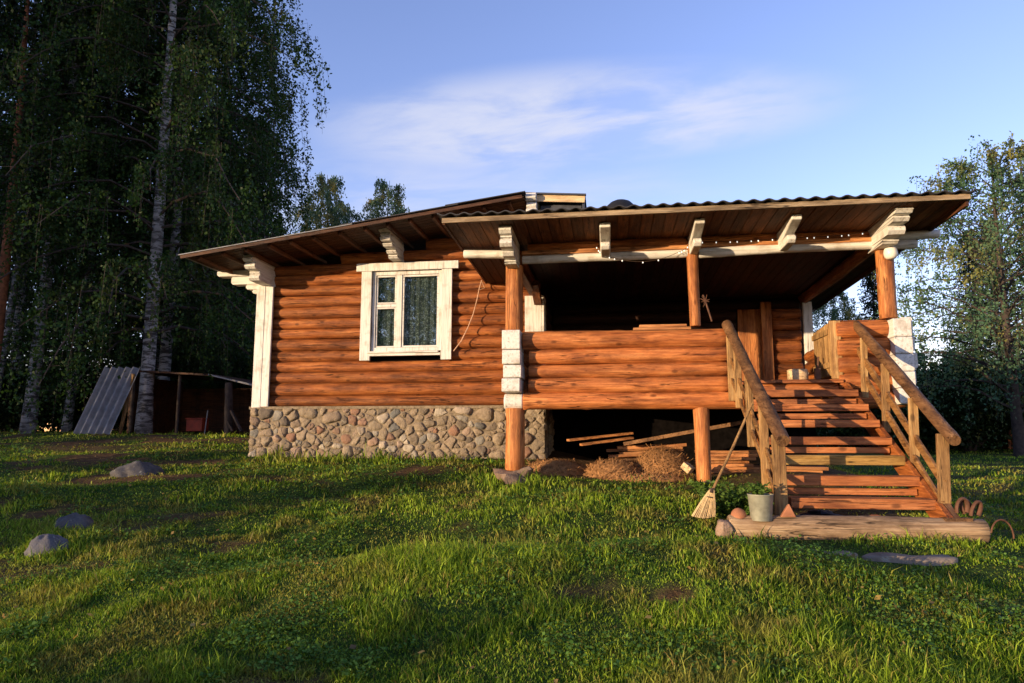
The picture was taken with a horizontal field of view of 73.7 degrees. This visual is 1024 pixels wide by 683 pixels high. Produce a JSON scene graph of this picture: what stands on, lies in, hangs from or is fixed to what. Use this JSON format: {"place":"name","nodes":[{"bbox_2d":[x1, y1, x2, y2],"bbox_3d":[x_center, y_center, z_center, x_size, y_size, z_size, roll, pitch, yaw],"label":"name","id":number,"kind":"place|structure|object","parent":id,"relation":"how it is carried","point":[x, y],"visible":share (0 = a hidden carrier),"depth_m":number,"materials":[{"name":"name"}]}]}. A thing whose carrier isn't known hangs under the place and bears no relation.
{"place":"outdoors","nodes":[
{"label":"outdoors","id":0,"kind":"place"},
{"bbox_2d":[0,429,1023,682],"bbox_3d":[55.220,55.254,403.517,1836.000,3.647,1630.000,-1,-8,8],"label":"ground","id":1,"kind":"structure","parent":0,"point":[670,589],"depth_m":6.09,"materials":[{"name":"green plant"}]},
{"bbox_2d":[0,358,25,431],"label":"leafy shrub","id":2,"kind":"object","parent":1,"relation":"on","point":[3,413],"visible":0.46,"depth_m":22.14,"materials":[{"name":"green plant"}]},
{"bbox_2d":[5,350,46,428],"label":"leafy shrub","id":3,"kind":"object","parent":1,"relation":"on","point":[22,369],"visible":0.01,"depth_m":27.75,"materials":[{"name":"green plant"}]},
{"bbox_2d":[0,369,52,429],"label":"leafy shrub","id":4,"kind":"object","parent":1,"relation":"on","point":[19,424],"visible":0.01,"depth_m":25.25,"materials":[{"name":"green plant"}]},
{"bbox_2d":[0,123,54,431],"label":"spruce tree","id":5,"kind":"object","parent":1,"relation":"on","point":[10,277],"visible":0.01,"depth_m":28.92,"materials":[{"name":"green plant"}]},
{"bbox_2d":[6,146,63,428],"bbox_3d":[-23.762,-3.176,33.638,6.152,15.990,5.881,-2,-8,16],"label":"spruce tree","id":6,"kind":"object","parent":1,"relation":"on","point":[31,305],"visible":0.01,"depth_m":33.13,"materials":[{"name":"green plant"}]},
{"bbox_2d":[24,534,70,557],"bbox_3d":[-3.928,1.770,5.767,0.336,0.286,0.302,-1,-8,8],"label":"lawn rock","id":7,"kind":"object","parent":1,"relation":"on","point":[37,544],"visible":0.56,"depth_m":5.68,"materials":[{"name":"stone"}]},
{"bbox_2d":[0,0,117,360],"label":"pine tree","id":8,"kind":"object","parent":1,"relation":"on","point":[4,285],"visible":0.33,"depth_m":19.13,"materials":[{"name":"green plant"}]},
{"bbox_2d":[0,342,120,431],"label":"leafy shrub","id":9,"kind":"object","parent":1,"relation":"on","point":[80,404],"visible":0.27,"depth_m":22.31,"materials":[{"name":"green plant"}]},
{"bbox_2d":[0,0,130,431],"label":"birch tree","id":10,"kind":"object","parent":1,"relation":"on","point":[18,322],"visible":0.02,"depth_m":23.69,"materials":[{"name":"green plant"}]},
{"bbox_2d":[0,0,132,390],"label":"birch tree","id":11,"kind":"object","parent":1,"relation":"on","point":[8,312],"visible":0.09,"depth_m":20.76,"materials":[{"name":"green plant"}]},
{"bbox_2d":[54,512,94,529],"bbox_3d":[-4.243,1.793,6.632,0.329,0.265,0.327,-1,-8,8],"label":"lawn rock","id":12,"kind":"object","parent":1,"relation":"on","point":[73,519],"visible":0.52,"depth_m":6.56,"materials":[{"name":"stone"}]},
{"bbox_2d":[29,155,123,429],"bbox_3d":[-18.990,-2.938,30.888,5.679,14.760,5.429,-5,-9,34],"label":"spruce tree","id":13,"kind":"object","parent":1,"relation":"on","point":[85,335],"depth_m":29.87,"materials":[{"name":"green plant"}]},
{"bbox_2d":[0,0,203,431],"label":"birch tree","id":14,"kind":"object","parent":1,"relation":"on","point":[65,428],"visible":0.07,"depth_m":21.35,"materials":[{"name":"green plant"}]},
{"bbox_2d":[73,367,139,434],"bbox_3d":[-9.963,1.446,16.864,1.205,1.695,0.668,0,-8,0],"label":"corrugated sheet","id":15,"kind":"object","parent":1,"relation":"on","point":[105,404],"visible":0.98,"depth_m":16.84,"materials":[{"name":"grey metal"}]},
{"bbox_2d":[0,0,218,433],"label":"birch tree","id":16,"kind":"object","parent":1,"relation":"on","point":[25,425],"visible":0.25,"depth_m":19.21,"materials":[{"name":"green plant"}]},
{"bbox_2d":[118,374,134,433],"bbox_3d":[-9.615,1.550,17.033,0.288,1.511,0.076,2,-8,-11],"label":"prop pole","id":17,"kind":"object","parent":1,"relation":"on","point":[125,409],"visible":0.86,"depth_m":17.00,"materials":[{"name":"brown wood"}]},
{"bbox_2d":[1,1,262,431],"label":"birch tree","id":18,"kind":"object","parent":1,"relation":"on","point":[111,354],"visible":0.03,"depth_m":23.98,"materials":[{"name":"green plant"}]},
{"bbox_2d":[110,461,164,476],"bbox_3d":[-5.403,1.899,9.886,0.742,0.346,0.569,-1,-8,8],"label":"lawn rock","id":19,"kind":"object","parent":1,"relation":"on","point":[135,468],"visible":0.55,"depth_m":9.73,"materials":[{"name":"stone"}]},
{"bbox_2d":[90,330,186,429],"bbox_3d":[-13.527,1.321,26.680,5.273,4.819,4.884,0,-8,0],"label":"leafy shrub","id":20,"kind":"object","parent":1,"relation":"on","point":[117,366],"depth_m":25.76,"materials":[{"name":"green plant"}]},
{"bbox_2d":[1,0,308,435],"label":"birch tree","id":21,"kind":"object","parent":1,"relation":"on","point":[165,360],"visible":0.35,"depth_m":19.71,"materials":[{"name":"green plant"}]},
{"bbox_2d":[0,0,314,415],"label":"birch tree","id":22,"kind":"object","parent":1,"relation":"on","point":[54,282],"visible":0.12,"depth_m":21.09,"materials":[{"name":"green plant"}]},
{"bbox_2d":[87,325,243,429],"bbox_3d":[-12.466,1.000,24.293,5.273,4.819,4.884,-7,-11,44],"label":"leafy shrub","id":23,"kind":"object","parent":1,"relation":"on","point":[173,368],"visible":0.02,"depth_m":23.35,"materials":[{"name":"green plant"}]},
{"bbox_2d":[0,0,331,442],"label":"birch tree","id":24,"kind":"object","parent":1,"relation":"on","point":[157,272],"visible":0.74,"depth_m":17.83,"materials":[{"name":"green plant"}]},
{"bbox_2d":[126,370,252,433],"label":"open shed","id":25,"kind":"structure","parent":1,"relation":"on","point":[175,404],"depth_m":20.25,"materials":[{"name":"brown wood"}]},
{"bbox_2d":[124,157,256,388],"bbox_3d":[-10.254,-1.625,23.212,4.514,9.959,4.774,2,-8,-14],"label":"birch tree","id":26,"kind":"object","parent":1,"relation":"on","point":[209,346],"visible":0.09,"depth_m":22.59,"materials":[{"name":"green plant"}]},
{"bbox_2d":[185,418,210,430],"bbox_3d":[-8.219,2.171,17.838,0.500,0.340,0.360,-1,-8,8],"label":"red crate","id":27,"kind":"object","parent":1,"relation":"on","point":[195,424],"visible":0.96,"depth_m":17.69,"materials":[{"name":"paint"}]},
{"bbox_2d":[85,0,320,359],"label":"birch tree","id":28,"kind":"object","parent":1,"relation":"on","point":[296,149],"visible":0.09,"depth_m":26.03,"materials":[{"name":"green plant"}]},
{"bbox_2d":[174,102,254,375],"bbox_3d":[-12.918,-3.478,29.089,5.655,15.375,5.916,0,-8,-1],"label":"spruce tree","id":29,"kind":"object","parent":1,"relation":"on","point":[222,232],"depth_m":29.18,"materials":[{"name":"green plant"}]},
{"bbox_2d":[189,162,271,372],"bbox_3d":[-11.235,-2.058,28.793,4.733,12.300,4.524,6,-9,-37],"label":"spruce tree","id":30,"kind":"object","parent":1,"relation":"on","point":[246,290],"visible":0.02,"depth_m":28.95,"materials":[{"name":"green plant"}]},
{"bbox_2d":[226,114,288,360],"bbox_3d":[-13.402,-3.625,34.681,6.334,17.220,6.626,3,-8,-19],"label":"spruce tree","id":31,"kind":"object","parent":1,"relation":"on","point":[265,197],"visible":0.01,"depth_m":35.50,"materials":[{"name":"green plant"}]},
{"bbox_2d":[284,173,363,233],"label":"birch tree","id":32,"kind":"object","parent":1,"relation":"on","point":[337,213],"visible":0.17,"depth_m":43.82,"materials":[{"name":"green plant"}]},
{"bbox_2d":[359,177,409,219],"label":"birch tree","id":33,"kind":"object","parent":1,"relation":"on","point":[377,203],"visible":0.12,"depth_m":43.83,"materials":[{"name":"green plant"}]},
{"bbox_2d":[0,439,1023,682],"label":"clover","id":34,"kind":"object","parent":1,"relation":"on","point":[478,596],"visible":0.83,"depth_m":4.14,"materials":[{"name":"green plant"}]},
{"bbox_2d":[1,444,1023,682],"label":"fallen leaves","id":35,"kind":"object","parent":1,"relation":"on","point":[555,680],"visible":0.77,"depth_m":4.18,"materials":[{"name":"brown plant"}]},
{"bbox_2d":[525,456,585,476],"bbox_3d":[0.610,1.835,9.653,0.994,0.484,0.986,3,-8,-21],"label":"heap","id":36,"kind":"object","parent":1,"relation":"on","point":[557,467],"visible":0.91,"depth_m":9.36,"materials":[{"name":"soil"}]},
{"bbox_2d":[178,189,977,485],"bbox_3d":[0.374,0.171,12.622,11.052,5.376,9.070,-1,-8,8],"label":"log cabin","id":37,"kind":"object","parent":1,"relation":"on","point":[361,327],"visible":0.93,"depth_m":11.25,"materials":[{"name":"wood"},{"name":"stone"},{"name":"slate"}]},
{"bbox_2d":[356,260,458,360],"bbox_3d":[-1.775,-0.503,11.753,1.800,1.685,0.390,-1,-8,8],"label":"window","id":38,"kind":"structure","parent":37,"relation":"in","point":[412,310],"depth_m":11.69,"materials":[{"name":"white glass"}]},
{"bbox_2d":[453,280,483,350],"bbox_3d":[-0.716,-0.433,11.376,0.531,1.197,0.034,-1,-8,8],"label":"wall cable","id":39,"kind":"object","parent":37,"relation":"attached to","point":[471,317],"depth_m":11.37,"materials":[{"name":"plastic"}]},
{"bbox_2d":[596,245,688,262],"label":"string lights","id":40,"kind":"object","parent":37,"relation":"attached to","point":[642,261],"visible":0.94,"depth_m":8.96,"materials":[{"name":"plastic"}]},
{"bbox_2d":[633,327,690,329],"bbox_3d":[2.044,0.219,9.384,0.750,0.730,0.750,-1,-8,8],"label":"porch table","id":41,"kind":"object","parent":37,"relation":"on","point":[665,328],"visible":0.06,"depth_m":9.06,"materials":[{"name":"brown wood"}]},
{"bbox_2d":[639,324,686,327],"bbox_3d":[2.031,-0.191,9.241,0.620,0.035,0.340,-1,-8,8],"label":"table board","id":42,"kind":"object","parent":41,"relation":"on","point":[667,325],"visible":0.51,"depth_m":9.07,"materials":[{"name":"brown wood"}]},
{"bbox_2d":[700,295,712,321],"bbox_3d":[2.489,-0.430,8.755,0.151,0.357,0.053,-1,-8,8],"label":"herb bunch","id":43,"kind":"object","parent":37,"relation":"hanging from","point":[705,301],"visible":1,"depth_m":8.75,"materials":[{"name":"plant"}]},
{"bbox_2d":[737,309,762,380],"bbox_3d":[4.296,0.185,12.283,0.412,1.540,0.040,-1,-8,8],"label":"door","id":44,"kind":"structure","parent":37,"relation":"in","point":[748,321],"depth_m":12.30,"materials":[{"name":"brown wood"}]},
{"bbox_2d":[702,232,866,242],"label":"string lights","id":45,"kind":"object","parent":37,"relation":"attached to","point":[777,238],"visible":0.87,"depth_m":8.76,"materials":[{"name":"plastic"}]},
{"bbox_2d":[883,246,897,259],"bbox_3d":[4.693,-1.157,8.472,0.161,0.283,0.157,-1,-8,8],"label":"hanging lantern","id":46,"kind":"object","parent":37,"relation":"hanging from","point":[890,253],"visible":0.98,"depth_m":8.41,"materials":[{"name":"white glass"}]},
{"bbox_2d":[579,458,643,478],"bbox_3d":[1.370,1.803,9.287,0.903,0.498,0.839,-1,-8,8],"label":"heap","id":47,"kind":"object","parent":1,"relation":"on","point":[608,467],"visible":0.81,"depth_m":9.09,"materials":[{"name":"plant"}]},
{"bbox_2d":[618,458,639,463],"bbox_3d":[1.944,1.749,9.677,0.882,0.230,0.411,-1,-8,8],"label":"board stack","id":48,"kind":"object","parent":1,"relation":"on","point":[633,460],"visible":0.02,"depth_m":9.58,"materials":[{"name":"brown wood"}]},
{"bbox_2d":[591,469,696,482],"bbox_3d":[1.825,1.827,8.921,1.691,0.303,0.704,-1,-8,8],"label":"heap","id":49,"kind":"object","parent":1,"relation":"on","point":[661,477],"visible":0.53,"depth_m":8.79,"materials":[{"name":"plant"}]},
{"bbox_2d":[680,462,694,473],"bbox_3d":[2.279,1.637,8.857,0.153,0.146,0.130,-6,-9,37],"label":"wood offcut","id":50,"kind":"object","parent":49,"relation":"on","point":[687,467],"visible":1,"depth_m":8.81,"materials":[{"name":"beige wood"}]},
{"bbox_2d":[606,443,686,459],"bbox_3d":[1.956,1.649,9.942,1.152,0.338,0.366,-1,-8,6],"label":"board stack","id":51,"kind":"object","parent":1,"relation":"on","point":[634,451],"visible":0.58,"depth_m":9.88,"materials":[{"name":"brown wood"}]},
{"bbox_2d":[579,437,633,445],"bbox_3d":[1.437,1.515,10.368,0.813,0.134,0.160,1,-8,-10],"label":"plank","id":52,"kind":"object","parent":51,"relation":"on","point":[605,441],"visible":1,"depth_m":10.30,"materials":[{"name":"brown wood"}]},
{"bbox_2d":[566,432,632,440],"bbox_3d":[1.359,1.469,10.538,1.034,0.139,0.160,2,-8,-12],"label":"plank","id":53,"kind":"object","parent":52,"relation":"on","point":[600,436],"visible":1,"depth_m":10.47,"materials":[{"name":"brown wood"}]},
{"bbox_2d":[623,418,756,445],"bbox_3d":[2.431,1.253,9.421,1.809,0.378,0.120,-3,-8,24],"label":"plank","id":54,"kind":"object","parent":51,"relation":"on","point":[725,425],"visible":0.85,"depth_m":9.43,"materials":[{"name":"brown wood"}]},
{"bbox_2d":[634,444,693,474],"bbox_3d":[2.080,1.792,9.396,0.913,0.777,0.874,-1,-8,8],"label":"heap","id":55,"kind":"object","parent":1,"relation":"on","point":[662,460],"visible":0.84,"depth_m":9.18,"materials":[{"name":"wood"}]},
{"bbox_2d":[691,403,752,518],"bbox_3d":[2.081,1.132,6.588,0.862,1.088,0.166,4,-8,-26],"label":"besom broom","id":56,"kind":"object","parent":1,"relation":"on","point":[705,507],"visible":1,"depth_m":6.41,"materials":[{"name":"wood"}]},
{"bbox_2d":[715,519,733,538],"bbox_3d":[1.876,1.661,6.031,0.154,0.164,0.172,-1,-8,8],"label":"stone","id":57,"kind":"object","parent":1,"relation":"on","point":[723,528],"visible":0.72,"depth_m":5.97,"materials":[{"name":"grey stone"}]},
{"bbox_2d":[693,450,760,472],"bbox_3d":[2.947,1.698,9.343,0.892,0.405,0.363,-1,-8,4],"label":"board stack","id":58,"kind":"object","parent":1,"relation":"on","point":[738,460],"visible":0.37,"depth_m":9.25,"materials":[{"name":"brown wood"}]},
{"bbox_2d":[688,479,773,518],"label":"weeds","id":59,"kind":"object","parent":1,"relation":"on","point":[736,497],"visible":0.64,"depth_m":6.59,"materials":[{"name":"green plant"}]},
{"bbox_2d":[753,465,828,472],"bbox_3d":[3.746,1.809,9.354,1.172,0.227,0.372,-1,-8,8],"label":"board stack","id":60,"kind":"object","parent":1,"relation":"on","point":[817,469],"visible":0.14,"depth_m":9.25,"materials":[{"name":"brown wood"}]},
{"bbox_2d":[816,550,857,557],"bbox_3d":[2.464,1.709,5.338,0.430,0.138,0.321,-1,-8,8],"label":"stepping stone","id":61,"kind":"object","parent":1,"relation":"on","point":[850,553],"visible":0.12,"depth_m":5.30,"materials":[{"name":"grey stone"}]},
{"bbox_2d":[816,412,859,446],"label":"leafy shrub","id":62,"kind":"object","parent":1,"relation":"on","point":[828,436],"visible":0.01,"depth_m":26.14,"materials":[{"name":"green plant"}]},
{"bbox_2d":[812,292,871,332],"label":"birch tree","id":63,"kind":"object","parent":1,"relation":"on","point":[847,312],"visible":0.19,"depth_m":40.45,"materials":[{"name":"green plant"}]},
{"bbox_2d":[722,320,973,521],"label":"wooden stairs","id":64,"kind":"structure","parent":1,"relation":"on","point":[931,499],"depth_m":6.74,"materials":[{"name":"brown wood"}]},
{"bbox_2d":[727,515,990,542],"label":"ground beam","id":65,"kind":"structure","parent":1,"relation":"on","point":[822,527],"depth_m":5.84,"materials":[{"name":"brown wood"}]},
{"bbox_2d":[731,508,746,518],"bbox_3d":[2.015,1.546,6.070,0.136,0.129,0.133,-1,-8,8],"label":"clay ball","id":66,"kind":"object","parent":65,"relation":"on","point":[739,513],"visible":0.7,"depth_m":6.02,"materials":[{"name":"orange ceramic"}]},
{"bbox_2d":[745,481,773,521],"bbox_3d":[2.185,1.400,6.041,0.246,0.351,0.258,-1,-8,8],"label":"plant bucket","id":67,"kind":"object","parent":65,"relation":"on","point":[760,501],"visible":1,"depth_m":5.95,"materials":[{"name":"white metal"}]},
{"bbox_2d":[780,504,795,516],"bbox_3d":[2.416,1.478,5.981,0.134,0.112,0.080,-1,-8,8],"label":"brick piece","id":68,"kind":"object","parent":65,"relation":"on","point":[787,511],"visible":1,"depth_m":5.94,"materials":[{"name":"brick"}]},
{"bbox_2d":[955,497,969,512],"bbox_3d":[3.830,1.394,5.811,0.134,0.135,0.042,1,-8,-9],"label":"horseshoe","id":69,"kind":"object","parent":65,"relation":"on","point":[965,501],"visible":1,"depth_m":5.80,"materials":[{"name":"metal"}]},
{"bbox_2d":[959,500,974,513],"bbox_3d":[3.889,1.408,5.844,0.130,0.136,0.048,2,-8,-11],"label":"horseshoe","id":70,"kind":"object","parent":65,"relation":"on","point":[961,507],"visible":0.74,"depth_m":5.82,"materials":[{"name":"metal"}]},
{"bbox_2d":[969,500,982,516],"bbox_3d":[3.941,1.419,5.801,0.126,0.137,0.050,2,-8,-13],"label":"horseshoe","id":71,"kind":"object","parent":65,"relation":"on","point":[978,504],"visible":1,"depth_m":5.79,"materials":[{"name":"metal"}]},
{"bbox_2d":[990,519,1014,538],"bbox_3d":[4.047,1.548,5.639,0.206,0.160,0.014,0,-8,-4],"label":"wire hoop","id":72,"kind":"object","parent":65,"relation":"attached to","point":[996,521],"visible":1,"depth_m":5.64,"materials":[{"name":"metal"}]},
{"bbox_2d":[855,270,880,319],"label":"spruce tree","id":73,"kind":"object","parent":1,"relation":"on","point":[872,295],"visible":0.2,"depth_m":43.88,"materials":[{"name":"green plant"}]},
{"bbox_2d":[820,395,927,450],"bbox_3d":[13.181,2.225,24.380,3.663,3.614,3.955,5,-9,-31],"label":"leafy shrub","id":74,"kind":"object","parent":1,"relation":"on","point":[857,445],"depth_m":24.78,"materials":[{"name":"green plant"}]},
{"bbox_2d":[815,365,958,448],"bbox_3d":[12.216,1.860,23.352,4.186,4.131,4.520,4,-9,-31],"label":"leafy shrub","id":75,"kind":"object","parent":1,"relation":"on","point":[854,431],"visible":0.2,"depth_m":22.71,"materials":[{"name":"green plant"}]},
{"bbox_2d":[862,552,957,565],"bbox_3d":[3.014,1.686,5.166,0.653,0.138,0.233,-1,-8,8],"label":"stepping stone","id":76,"kind":"object","parent":1,"relation":"on","point":[935,560],"visible":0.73,"depth_m":5.13,"materials":[{"name":"grey stone"}]},
{"bbox_2d":[861,330,1006,453],"bbox_3d":[13.960,1.628,23.379,4.710,4.647,5.085,-4,-9,29],"label":"leafy shrub","id":77,"kind":"object","parent":1,"relation":"on","point":[949,418],"visible":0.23,"depth_m":22.01,"materials":[{"name":"green plant"}]},
{"bbox_2d":[900,356,989,451],"bbox_3d":[14.882,2.038,24.834,4.186,4.131,4.520,-4,-9,28],"label":"leafy shrub","id":78,"kind":"object","parent":1,"relation":"on","point":[957,428],"depth_m":23.36,"materials":[{"name":"green plant"}]},
{"bbox_2d":[870,131,1023,456],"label":"birch tree","id":79,"kind":"object","parent":1,"relation":"on","point":[1012,358],"visible":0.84,"depth_m":19.98,"materials":[{"name":"green plant"}]},
{"bbox_2d":[927,336,998,444],"bbox_3d":[19.622,2.008,29.580,6.026,5.508,5.582,1,-8,-4],"label":"leafy shrub","id":80,"kind":"object","parent":1,"relation":"on","point":[966,352],"visible":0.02,"depth_m":29.23,"materials":[{"name":"green plant"}]},
{"bbox_2d":[919,319,1023,452],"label":"leafy shrub","id":81,"kind":"object","parent":1,"relation":"on","point":[984,436],"visible":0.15,"depth_m":23.09,"materials":[{"name":"green plant"}]},
{"bbox_2d":[944,228,999,358],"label":"spruce tree","id":82,"kind":"object","parent":1,"relation":"on","point":[968,269],"visible":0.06,"depth_m":41.36,"materials":[{"name":"green plant"}]},
{"bbox_2d":[937,345,1009,449],"bbox_3d":[16.862,2.090,25.876,4.708,4.303,4.361,0,-8,-2],"label":"leafy shrub","id":83,"kind":"object","parent":1,"relation":"on","point":[986,441],"depth_m":25.40,"materials":[{"name":"green plant"}]},
{"bbox_2d":[949,349,1022,449],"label":"leafy shrub","id":84,"kind":"object","parent":1,"relation":"on","point":[997,436],"visible":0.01,"depth_m":26.02,"materials":[{"name":"green plant"}]},
{"bbox_2d":[960,149,1023,403],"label":"birch tree","id":85,"kind":"object","parent":1,"relation":"on","point":[1012,289],"visible":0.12,"depth_m":24.26,"materials":[{"name":"green plant"}]},
{"bbox_2d":[967,215,1023,367],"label":"spruce tree","id":86,"kind":"object","parent":1,"relation":"on","point":[987,342],"visible":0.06,"depth_m":35.41,"materials":[{"name":"green plant"}]},
{"bbox_2d":[1000,430,1012,448],"bbox_3d":[18.150,3.246,24.548,1.154,1.238,0.707,-1,-8,8],"label":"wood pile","id":87,"kind":"object","parent":1,"relation":"on","point":[1010,443],"visible":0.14,"depth_m":24.36,"materials":[{"name":"brown wood"}]},
{"bbox_2d":[0,0,1023,430],"label":"sky","id":88,"kind":"structure","parent":0,"point":[640,102],"materials":[{"name":"blue"}]},
{"bbox_2d":[787,369,808,379],"bbox_3d":[3.688,0.439,8.816,0.252,0.154,0.266,-1,-8,8],"label":"wood block","id":89,"kind":"object","parent":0,"point":[793,374],"depth_m":8.71,"materials":[{"name":"white wood"}]},
{"bbox_2d":[814,357,820,378],"bbox_3d":[3.888,0.343,8.705,0.077,0.315,0.180,-3,-8,23],"label":"bottle","id":90,"kind":"object","parent":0,"point":[817,373],"visible":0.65,"depth_m":8.62,"materials":[{"name":"glass"}]},
{"bbox_2d":[799,509,842,515],"bbox_3d":[2.985,1.677,6.584,0.396,0.120,0.242,-1,-8,8],"label":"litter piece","id":91,"kind":"object","parent":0,"point":[818,512],"visible":0.49,"depth_m":6.53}
]}

